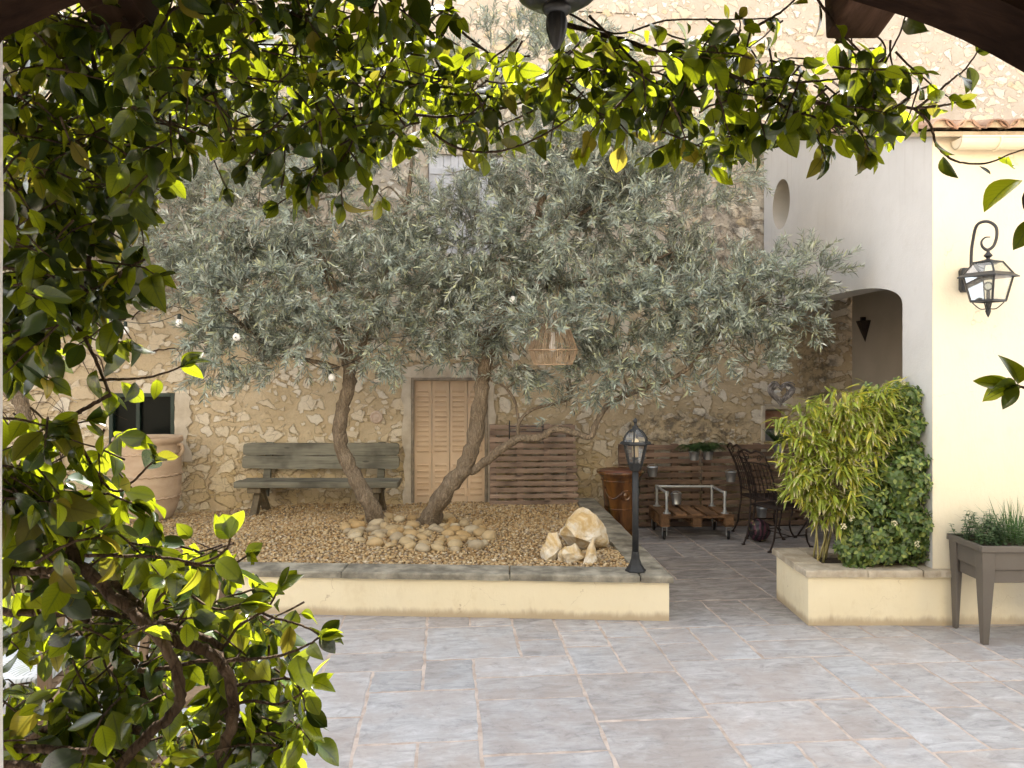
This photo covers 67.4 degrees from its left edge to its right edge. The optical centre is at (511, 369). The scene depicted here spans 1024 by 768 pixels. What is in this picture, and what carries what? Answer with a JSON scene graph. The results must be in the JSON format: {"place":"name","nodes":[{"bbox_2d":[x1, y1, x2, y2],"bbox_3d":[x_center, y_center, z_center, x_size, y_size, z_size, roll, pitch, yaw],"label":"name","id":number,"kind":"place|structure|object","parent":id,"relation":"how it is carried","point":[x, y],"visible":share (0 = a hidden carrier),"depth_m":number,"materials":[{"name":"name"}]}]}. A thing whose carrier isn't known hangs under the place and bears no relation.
{"place":"outdoors","nodes":[
{"label":"outdoors","id":0,"kind":"place"},
{"bbox_2d":[3,562,93,723],"bbox_3d":[-2.554,1.471,3.946,0.620,1.062,0.674,0,0,-8],"label":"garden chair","id":1,"kind":"object","parent":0,"point":[18,672],"visible":0.13,"depth_m":3.76,"materials":[{"name":"white wood"}]},
{"bbox_2d":[49,575,238,767],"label":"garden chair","id":2,"kind":"object","parent":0,"point":[193,692],"visible":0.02,"depth_m":3.29,"materials":[{"name":"wood"}]},
{"bbox_2d":[14,499,628,572],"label":"gravel","id":3,"kind":"structure","parent":0,"point":[305,533],"depth_m":7.65,"materials":[{"name":"beige gravel"}]},
{"bbox_2d":[3,50,249,420],"bbox_3d":[-4.771,-0.872,8.010,4.480,5.478,1.960,0,0,0],"label":"olive tree","id":4,"kind":"object","parent":3,"relation":"on","point":[20,403],"visible":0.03,"depth_m":8.10,"materials":[{"name":"green plant"}]},
{"bbox_2d":[111,434,183,521],"bbox_3d":[-4.147,1.225,8.750,0.745,0.922,0.745,0,0,34],"label":"terracotta jar","id":5,"kind":"object","parent":3,"relation":"on","point":[163,482],"visible":0.54,"depth_m":8.53,"materials":[{"name":"beige ceramic"}]},
{"bbox_2d":[141,62,462,522],"bbox_3d":[-2.084,-0.687,7.663,3.360,4.944,2.457,0,0,0],"label":"olive tree","id":6,"kind":"object","parent":3,"relation":"on","point":[275,251],"visible":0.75,"depth_m":7.41,"materials":[{"name":"green plant"}]},
{"bbox_2d":[109,291,516,380],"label":"festoon lights","id":7,"kind":"object","parent":6,"relation":"hanging from","point":[331,377],"visible":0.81,"depth_m":7.27,"materials":[{"name":"white"}]},
{"bbox_2d":[234,442,400,515],"bbox_3d":[-2.288,1.317,9.124,1.946,0.869,0.589,0,0,0],"label":"garden bench","id":8,"kind":"object","parent":3,"relation":"on","point":[366,456],"visible":0.84,"depth_m":9.27,"materials":[{"name":"grey wood"}]},
{"bbox_2d":[340,522,351,530],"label":"river stone","id":9,"kind":"object","parent":3,"relation":"on","point":[344,525],"visible":0.69,"depth_m":7.79,"materials":[{"name":"beige stone"}]},
{"bbox_2d":[343,528,351,533],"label":"river stone","id":10,"kind":"object","parent":3,"relation":"on","point":[346,530],"visible":0.55,"depth_m":7.62,"materials":[{"name":"beige stone"}]},
{"bbox_2d":[348,532,361,540],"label":"river stone","id":11,"kind":"object","parent":3,"relation":"on","point":[353,536],"visible":0.68,"depth_m":7.38,"materials":[{"name":"beige stone"}]},
{"bbox_2d":[347,528,362,535],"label":"river stone","id":12,"kind":"object","parent":3,"relation":"on","point":[355,530],"visible":0.53,"depth_m":7.53,"materials":[{"name":"beige stone"}]},
{"bbox_2d":[350,520,365,528],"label":"river stone","id":13,"kind":"object","parent":3,"relation":"on","point":[355,524],"visible":0.59,"depth_m":7.83,"materials":[{"name":"beige stone"}]},
{"bbox_2d":[354,537,365,543],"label":"river stone","id":14,"kind":"object","parent":3,"relation":"on","point":[359,539],"visible":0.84,"depth_m":7.26,"materials":[{"name":"beige stone"}]},
{"bbox_2d":[358,514,364,520],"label":"river stone","id":15,"kind":"object","parent":3,"relation":"on","point":[361,517],"visible":0.4,"depth_m":8.21,"materials":[{"name":"beige stone"}]},
{"bbox_2d":[365,525,380,532],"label":"river stone","id":16,"kind":"object","parent":3,"relation":"on","point":[370,528],"visible":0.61,"depth_m":7.67,"materials":[{"name":"beige stone"}]},
{"bbox_2d":[366,537,383,546],"bbox_3d":[-1.266,1.613,7.134,0.179,0.114,0.147,-14,-22,36],"label":"river stone","id":17,"kind":"object","parent":3,"relation":"on","point":[375,541],"visible":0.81,"depth_m":7.08,"materials":[{"name":"beige stone"}]},
{"bbox_2d":[368,518,383,525],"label":"river stone","id":18,"kind":"object","parent":3,"relation":"on","point":[379,521],"visible":0.52,"depth_m":7.95,"materials":[{"name":"beige stone"}]},
{"bbox_2d":[374,531,386,537],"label":"river stone","id":19,"kind":"object","parent":3,"relation":"on","point":[379,534],"visible":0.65,"depth_m":7.44,"materials":[{"name":"beige stone"}]},
{"bbox_2d":[379,522,389,528],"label":"river stone","id":20,"kind":"object","parent":3,"relation":"on","point":[382,525],"visible":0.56,"depth_m":7.80,"materials":[{"name":"beige stone"}]},
{"bbox_2d":[384,542,394,547],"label":"river stone","id":21,"kind":"object","parent":3,"relation":"on","point":[389,545],"visible":0.9,"depth_m":7.05,"materials":[{"name":"beige stone"}]},
{"bbox_2d":[384,513,394,520],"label":"river stone","id":22,"kind":"object","parent":3,"relation":"on","point":[389,516],"visible":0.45,"depth_m":8.26,"materials":[{"name":"beige stone"}]},
{"bbox_2d":[385,524,398,529],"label":"river stone","id":23,"kind":"object","parent":3,"relation":"on","point":[390,526],"visible":0.51,"depth_m":7.72,"materials":[{"name":"beige stone"}]},
{"bbox_2d":[386,528,398,536],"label":"river stone","id":24,"kind":"object","parent":3,"relation":"on","point":[391,531],"visible":0.48,"depth_m":7.50,"materials":[{"name":"beige stone"}]},
{"bbox_2d":[389,532,402,540],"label":"river stone","id":25,"kind":"object","parent":3,"relation":"on","point":[397,536],"visible":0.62,"depth_m":7.31,"materials":[{"name":"beige stone"}]},
{"bbox_2d":[393,515,404,522],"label":"river stone","id":26,"kind":"object","parent":3,"relation":"on","point":[398,518],"visible":0.82,"depth_m":8.17,"materials":[{"name":"beige stone"}]},
{"bbox_2d":[397,527,404,531],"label":"river stone","id":27,"kind":"object","parent":3,"relation":"on","point":[400,529],"visible":0.49,"depth_m":7.72,"materials":[{"name":"beige stone"}]},
{"bbox_2d":[399,536,413,546],"bbox_3d":[-0.990,1.618,7.208,0.139,0.083,0.177,1,17,-32],"label":"river stone","id":28,"kind":"object","parent":3,"relation":"on","point":[403,540],"visible":0.66,"depth_m":7.18,"materials":[{"name":"beige stone"}]},
{"bbox_2d":[404,542,416,549],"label":"river stone","id":29,"kind":"object","parent":3,"relation":"on","point":[409,545],"visible":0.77,"depth_m":7.05,"materials":[{"name":"beige stone"}]},
{"bbox_2d":[403,529,418,536],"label":"river stone","id":30,"kind":"object","parent":3,"relation":"on","point":[412,532],"visible":0.52,"depth_m":7.49,"materials":[{"name":"beige stone"}]},
{"bbox_2d":[406,534,415,539],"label":"river stone","id":31,"kind":"object","parent":3,"relation":"on","point":[413,537],"visible":0.52,"depth_m":7.34,"materials":[{"name":"beige stone"}]},
{"bbox_2d":[407,515,416,519],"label":"river stone","id":32,"kind":"object","parent":3,"relation":"on","point":[412,517],"visible":0.74,"depth_m":8.36,"materials":[{"name":"beige stone"}]},
{"bbox_2d":[406,520,419,528],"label":"river stone","id":33,"kind":"object","parent":3,"relation":"on","point":[414,524],"visible":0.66,"depth_m":7.90,"materials":[{"name":"beige stone"}]},
{"bbox_2d":[416,533,427,539],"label":"river stone","id":34,"kind":"object","parent":3,"relation":"on","point":[421,536],"visible":0.66,"depth_m":7.38,"materials":[{"name":"beige stone"}]},
{"bbox_2d":[415,543,429,552],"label":"river stone","id":35,"kind":"object","parent":3,"relation":"on","point":[422,547],"visible":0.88,"depth_m":6.97,"materials":[{"name":"beige stone"}]},
{"bbox_2d":[418,540,430,545],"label":"river stone","id":36,"kind":"object","parent":3,"relation":"on","point":[426,542],"visible":0.59,"depth_m":7.18,"materials":[{"name":"beige stone"}]},
{"bbox_2d":[431,543,444,552],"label":"river stone","id":37,"kind":"object","parent":3,"relation":"on","point":[436,547],"visible":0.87,"depth_m":7.02,"materials":[{"name":"beige stone"}]},
{"bbox_2d":[431,526,444,531],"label":"river stone","id":38,"kind":"object","parent":3,"relation":"on","point":[437,529],"visible":0.69,"depth_m":7.75,"materials":[{"name":"beige stone"}]},
{"bbox_2d":[433,540,443,545],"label":"river stone","id":39,"kind":"object","parent":3,"relation":"on","point":[440,542],"visible":0.52,"depth_m":7.19,"materials":[{"name":"beige stone"}]},
{"bbox_2d":[442,513,453,520],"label":"river stone","id":40,"kind":"object","parent":3,"relation":"on","point":[446,516],"visible":0.53,"depth_m":8.31,"materials":[{"name":"beige stone"}]},
{"bbox_2d":[442,529,454,535],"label":"river stone","id":41,"kind":"object","parent":3,"relation":"on","point":[448,532],"visible":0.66,"depth_m":7.58,"materials":[{"name":"beige stone"}]},
{"bbox_2d":[446,517,456,522],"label":"river stone","id":42,"kind":"object","parent":3,"relation":"on","point":[451,519],"visible":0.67,"depth_m":8.23,"materials":[{"name":"beige stone"}]},
{"bbox_2d":[446,525,460,531],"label":"river stone","id":43,"kind":"object","parent":3,"relation":"on","point":[455,528],"visible":0.48,"depth_m":7.75,"materials":[{"name":"beige stone"}]},
{"bbox_2d":[447,536,461,541],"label":"river stone","id":44,"kind":"object","parent":3,"relation":"on","point":[453,537],"visible":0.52,"depth_m":7.29,"materials":[{"name":"beige stone"}]},
{"bbox_2d":[449,546,459,551],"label":"river stone","id":45,"kind":"object","parent":3,"relation":"on","point":[454,548],"visible":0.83,"depth_m":7.04,"materials":[{"name":"beige stone"}]},
{"bbox_2d":[447,539,462,547],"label":"river stone","id":46,"kind":"object","parent":3,"relation":"on","point":[456,542],"visible":0.76,"depth_m":7.14,"materials":[{"name":"beige stone"}]},
{"bbox_2d":[458,535,468,540],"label":"river stone","id":47,"kind":"object","parent":3,"relation":"on","point":[464,537],"visible":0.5,"depth_m":7.41,"materials":[{"name":"beige stone"}]},
{"bbox_2d":[456,530,471,536],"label":"river stone","id":48,"kind":"object","parent":3,"relation":"on","point":[463,532],"visible":0.61,"depth_m":7.53,"materials":[{"name":"beige stone"}]},
{"bbox_2d":[459,520,469,527],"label":"river stone","id":49,"kind":"object","parent":3,"relation":"on","point":[464,523],"visible":0.69,"depth_m":8.07,"materials":[{"name":"beige stone"}]},
{"bbox_2d":[464,525,478,532],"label":"river stone","id":50,"kind":"object","parent":3,"relation":"on","point":[470,528],"visible":0.52,"depth_m":7.75,"materials":[{"name":"beige stone"}]},
{"bbox_2d":[467,539,484,550],"bbox_3d":[-0.339,1.651,7.204,0.171,0.116,0.132,-14,-12,28],"label":"river stone","id":51,"kind":"object","parent":3,"relation":"on","point":[477,544],"visible":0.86,"depth_m":7.15,"materials":[{"name":"beige stone"}]},
{"bbox_2d":[472,519,482,524],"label":"river stone","id":52,"kind":"object","parent":3,"relation":"on","point":[478,522],"visible":0.62,"depth_m":8.17,"materials":[{"name":"beige stone"}]},
{"bbox_2d":[473,528,485,536],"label":"river stone","id":53,"kind":"object","parent":3,"relation":"on","point":[478,532],"visible":0.67,"depth_m":7.61,"materials":[{"name":"beige stone"}]},
{"bbox_2d":[481,530,496,540],"bbox_3d":[-0.223,1.633,7.515,0.148,0.115,0.181,8,14,23],"label":"river stone","id":54,"kind":"object","parent":3,"relation":"on","point":[489,534],"visible":0.83,"depth_m":7.47,"materials":[{"name":"beige stone"}]},
{"bbox_2d":[489,424,578,504],"bbox_3d":[0.272,1.176,9.590,1.106,0.992,0.182,0,0,-4],"label":"pallet screen","id":55,"kind":"object","parent":3,"relation":"on","point":[546,470],"visible":0.88,"depth_m":9.54,"materials":[{"name":"brown wood"}]},
{"bbox_2d":[509,420,543,439],"bbox_3d":[0.173,0.743,9.432,0.425,0.239,0.100,0,0,0],"label":"wire rack","id":56,"kind":"object","parent":55,"relation":"hanging from","point":[542,426],"visible":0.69,"depth_m":9.38,"materials":[{"name":"black metal"}]},
{"bbox_2d":[540,532,561,561],"bbox_3d":[0.350,1.567,6.737,0.170,0.286,0.180,13,-1,-5],"label":"limestone rock","id":57,"kind":"object","parent":3,"relation":"on","point":[551,548],"visible":0.91,"depth_m":6.70,"materials":[{"name":"beige stone"}]},
{"bbox_2d":[558,543,584,563],"bbox_3d":[0.516,1.591,6.652,0.242,0.174,0.183,0,0,-8],"label":"limestone rock","id":58,"kind":"object","parent":3,"relation":"on","point":[571,553],"visible":0.93,"depth_m":6.59,"materials":[{"name":"beige stone"}]},
{"bbox_2d":[559,507,608,549],"bbox_3d":[0.653,1.498,7.101,0.401,0.440,0.379,0,0,-42],"label":"limestone rock","id":59,"kind":"object","parent":3,"relation":"on","point":[582,527],"visible":0.96,"depth_m":7.00,"materials":[{"name":"beige stone"}]},
{"bbox_2d":[583,538,596,563],"bbox_3d":[0.677,1.577,6.577,0.116,0.295,0.108,7,1,6],"label":"limestone rock","id":60,"kind":"object","parent":3,"relation":"on","point":[591,555],"visible":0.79,"depth_m":6.55,"materials":[{"name":"beige stone"}]},
{"bbox_2d":[384,0,865,525],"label":"olive tree","id":61,"kind":"object","parent":3,"relation":"on","point":[594,196],"visible":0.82,"depth_m":7.25,"materials":[{"name":"green plant"}]},
{"bbox_2d":[528,284,577,364],"bbox_3d":[0.365,-0.454,7.248,0.478,0.823,0.581,0,0,-22],"label":"rattan shade","id":62,"kind":"object","parent":61,"relation":"hanging from","point":[552,347],"visible":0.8,"depth_m":7.09,"materials":[{"name":"wicker"}]},
{"bbox_2d":[3,524,1023,767],"bbox_3d":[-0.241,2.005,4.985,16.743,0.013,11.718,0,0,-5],"label":"paving","id":63,"kind":"structure","parent":0,"point":[518,723],"depth_m":4.86,"materials":[{"name":"grey stone"}]},
{"bbox_2d":[20,498,673,620],"bbox_3d":[-3.360,1.818,7.967,9.280,0.364,3.773,0,0,0],"label":"raised bed","id":64,"kind":"object","parent":63,"relation":"on","point":[528,592],"visible":0.62,"depth_m":6.21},
{"bbox_2d":[620,418,650,572],"bbox_3d":[1.004,1.014,6.252,0.256,1.248,0.222,0,0,0],"label":"bollard lamp","id":65,"kind":"object","parent":64,"relation":"on","point":[635,565],"visible":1,"depth_m":6.23,"materials":[{"name":"grey metal"}]},
{"bbox_2d":[0,0,1023,767],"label":"porch house","id":66,"kind":"structure","parent":63,"relation":"on","point":[994,28],"depth_m":0.92,"materials":[{"name":"brown wood"}]},
{"bbox_2d":[2,0,1023,767],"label":"climbing plant","id":67,"kind":"object","parent":66,"relation":"attached to","point":[92,552],"visible":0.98,"depth_m":1.43,"materials":[{"name":"green plant"}]},
{"bbox_2d":[519,0,592,49],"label":"hanging lantern","id":68,"kind":"object","parent":66,"relation":"hanging from","point":[555,12],"visible":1,"depth_m":1.24,"materials":[{"name":"black metal"}]},
{"bbox_2d":[3,0,1023,521],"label":"stone building","id":69,"kind":"structure","parent":63,"relation":"on","point":[425,412],"depth_m":9.75,"materials":[{"name":"stone"}]},
{"bbox_2d":[109,393,174,442],"bbox_3d":[-4.465,0.709,9.299,0.755,0.852,0.100,0,0,-6],"label":"window","id":70,"kind":"structure","parent":69,"relation":"in","point":[157,415],"depth_m":9.33,"materials":[{"name":"black glass"}]},
{"bbox_2d":[3,156,281,489],"bbox_3d":[-5.202,0.411,9.160,5.953,6.953,0.028,0,0,-6],"label":"bare creeper","id":71,"kind":"object","parent":69,"relation":"attached to","point":[102,363],"visible":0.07,"depth_m":9.19,"materials":[{"name":"brown plant"}]},
{"bbox_2d":[370,411,382,423],"bbox_3d":[-1.688,0.593,9.549,0.160,0.160,0.022,0,0,-6],"label":"wall plaque","id":72,"kind":"object","parent":69,"relation":"attached to","point":[376,417],"depth_m":9.54,"materials":[{"name":"beige ceramic"}]},
{"bbox_2d":[767,372,795,406],"bbox_3d":[3.291,0.205,9.392,0.346,0.509,0.084,0,0,0],"label":"wicker heart","id":73,"kind":"object","parent":69,"relation":"hanging from","point":[787,385],"visible":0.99,"depth_m":9.38,"materials":[{"name":"grey wicker"}]},
{"bbox_2d":[596,467,644,535],"bbox_3d":[1.303,1.602,9.220,0.578,0.795,0.578,0,0,0],"label":"glazed urn","id":74,"kind":"object","parent":63,"relation":"on","point":[617,488],"visible":0.69,"depth_m":9.04,"materials":[{"name":"orange ceramic"}]},
{"bbox_2d":[649,485,733,538],"bbox_3d":[2.161,1.718,9.316,0.887,0.564,0.635,0,0,0],"label":"pallet trolley","id":75,"kind":"object","parent":63,"relation":"on","point":[659,515],"visible":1,"depth_m":9.19,"materials":[{"name":"brown wood"}]},
{"bbox_2d":[670,491,681,504],"bbox_3d":[2.020,1.584,9.453,0.138,0.181,0.156,0,0,0],"label":"zinc bucket","id":76,"kind":"object","parent":75,"relation":"on","point":[676,498],"visible":1,"depth_m":9.40,"materials":[{"name":"silver metal"}]},
{"bbox_2d":[618,443,843,526],"bbox_3d":[2.808,1.467,9.827,2.936,1.044,0.108,0,0,-4],"label":"pallet screen","id":77,"kind":"object","parent":63,"relation":"on","point":[673,475],"visible":0.42,"depth_m":9.76,"materials":[{"name":"brown wood"}]},
{"bbox_2d":[647,464,657,476],"bbox_3d":[1.741,1.251,9.525,0.140,0.148,0.140,0,0,0],"label":"zinc bucket","id":78,"kind":"object","parent":77,"relation":"hanging from","point":[652,471],"visible":1,"depth_m":9.48,"materials":[{"name":"silver metal"}]},
{"bbox_2d":[688,450,699,459],"bbox_3d":[2.259,1.049,9.525,0.140,0.142,0.140,0,0,0],"label":"zinc bucket","id":79,"kind":"object","parent":77,"relation":"hanging from","point":[693,455],"visible":0.88,"depth_m":9.47,"materials":[{"name":"silver metal"}]},
{"bbox_2d":[702,450,713,459],"bbox_3d":[2.432,1.046,9.525,0.140,0.135,0.140,0,0,0],"label":"zinc bucket","id":80,"kind":"object","parent":77,"relation":"hanging from","point":[707,455],"visible":0.8,"depth_m":9.47,"materials":[{"name":"silver metal"}]},
{"bbox_2d":[673,444,713,452],"bbox_3d":[2.241,0.973,9.466,0.502,0.100,0.303,0,0,0],"label":"fern","id":81,"kind":"object","parent":80,"relation":"in","point":[692,447],"visible":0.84,"depth_m":9.43,"materials":[{"name":"green plant"}]},
{"bbox_2d":[689,442,735,451],"bbox_3d":[2.458,0.962,9.445,0.571,0.121,0.389,0,0,0],"label":"fern","id":82,"kind":"object","parent":80,"relation":"in","point":[713,445],"visible":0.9,"depth_m":9.44,"materials":[{"name":"green plant"}]},
{"bbox_2d":[725,469,735,481],"bbox_3d":[2.714,1.312,9.525,0.140,0.155,0.140,0,0,0],"label":"zinc bucket","id":83,"kind":"object","parent":77,"relation":"hanging from","point":[730,476],"visible":1,"depth_m":9.48,"materials":[{"name":"silver metal"}]},
{"bbox_2d":[756,507,767,517],"bbox_3d":[3.098,1.756,9.525,0.140,0.148,0.140,0,0,0],"label":"zinc bucket","id":84,"kind":"object","parent":77,"relation":"hanging from","point":[761,512],"visible":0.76,"depth_m":9.48,"materials":[{"name":"grey metal"}]},
{"bbox_2d":[773,443,783,452],"bbox_3d":[3.292,0.958,9.475,0.139,0.148,0.139,0,0,0],"label":"zinc bucket","id":85,"kind":"object","parent":77,"relation":"hanging from","point":[775,447],"visible":0.36,"depth_m":9.43,"materials":[{"name":"silver metal"}]},
{"bbox_2d":[763,429,792,443],"bbox_3d":[3.280,0.826,9.419,0.451,0.204,0.281,0,0,0],"label":"potted plant","id":86,"kind":"object","parent":85,"relation":"in","point":[772,436],"visible":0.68,"depth_m":9.43,"materials":[{"name":"green plant"}]},
{"bbox_2d":[748,519,770,541],"bbox_3d":[2.878,1.872,8.955,0.262,0.263,0.263,0,0,0],"label":"ball","id":87,"kind":"object","parent":63,"relation":"on","point":[761,533],"visible":0.94,"depth_m":8.87,"materials":[{"name":"black rubber"}]},
{"bbox_2d":[726,442,796,538],"bbox_3d":[3.014,1.447,9.313,0.712,1.120,0.455,0,0,-6],"label":"iron chair","id":88,"kind":"object","parent":63,"relation":"on","point":[752,480],"visible":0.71,"depth_m":9.32,"materials":[{"name":"black metal"}]},
{"bbox_2d":[737,448,812,552],"bbox_3d":[2.970,1.447,8.693,0.712,1.120,0.455,0,0,-24],"label":"iron chair","id":89,"kind":"object","parent":63,"relation":"on","point":[771,504],"visible":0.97,"depth_m":8.62,"materials":[{"name":"black metal"}]},
{"bbox_2d":[788,469,836,540],"bbox_3d":[3.640,1.603,9.080,0.720,0.806,0.720,0,0,0],"label":"bistro table","id":90,"kind":"object","parent":63,"relation":"on","point":[802,528],"visible":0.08,"depth_m":9.16,"materials":[{"name":"black paint"}]},
{"bbox_2d":[772,547,951,625],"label":"planter wall","id":91,"kind":"structure","parent":63,"relation":"on","point":[830,591],"depth_m":6.00,"materials":[{"name":"paint"}]},
{"bbox_2d":[758,376,916,562],"bbox_3d":[2.749,0.827,6.228,1.391,1.550,0.774,0,0,-20],"label":"bamboo","id":92,"kind":"object","parent":91,"relation":"on","point":[865,433],"visible":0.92,"depth_m":6.08,"materials":[{"name":"green plant"}]},
{"bbox_2d":[832,376,934,568],"bbox_3d":[2.978,0.828,6.256,0.843,1.555,0.631,0,0,0],"label":"evergreen shrub","id":93,"kind":"object","parent":91,"relation":"on","point":[899,522],"visible":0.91,"depth_m":6.06,"materials":[{"name":"green plant"}]},
{"bbox_2d":[764,118,1023,623],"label":"annex","id":94,"kind":"object","parent":63,"relation":"on","point":[908,215],"visible":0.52,"depth_m":6.03,"materials":[{"name":"paint"}]},
{"bbox_2d":[856,317,870,340],"bbox_3d":[4.448,-0.510,9.780,0.100,0.320,0.310,0,0,0],"label":"wall sconce","id":95,"kind":"object","parent":94,"relation":"attached to","point":[863,323],"depth_m":9.73,"materials":[{"name":"brown metal"}]},
{"bbox_2d":[957,220,1019,316],"bbox_3d":[3.524,-0.754,5.793,0.314,0.737,0.440,0,0,-26],"label":"wall lantern","id":96,"kind":"object","parent":94,"relation":"attached to","point":[972,277],"depth_m":5.75,"materials":[{"name":"black metal"}]},
{"bbox_2d":[946,533,1023,644],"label":"herb trough","id":97,"kind":"object","parent":63,"relation":"on","point":[985,566],"visible":0.98,"depth_m":5.59,"materials":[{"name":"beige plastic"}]},
{"bbox_2d":[949,509,1023,545],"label":"herb plant","id":98,"kind":"object","parent":97,"relation":"on","point":[979,534],"visible":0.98,"depth_m":5.72,"materials":[{"name":"green plant"}]},
{"bbox_2d":[964,496,1023,544],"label":"chives","id":99,"kind":"object","parent":97,"relation":"on","point":[1011,520],"visible":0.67,"depth_m":5.75,"materials":[{"name":"green plant"}]}
]}

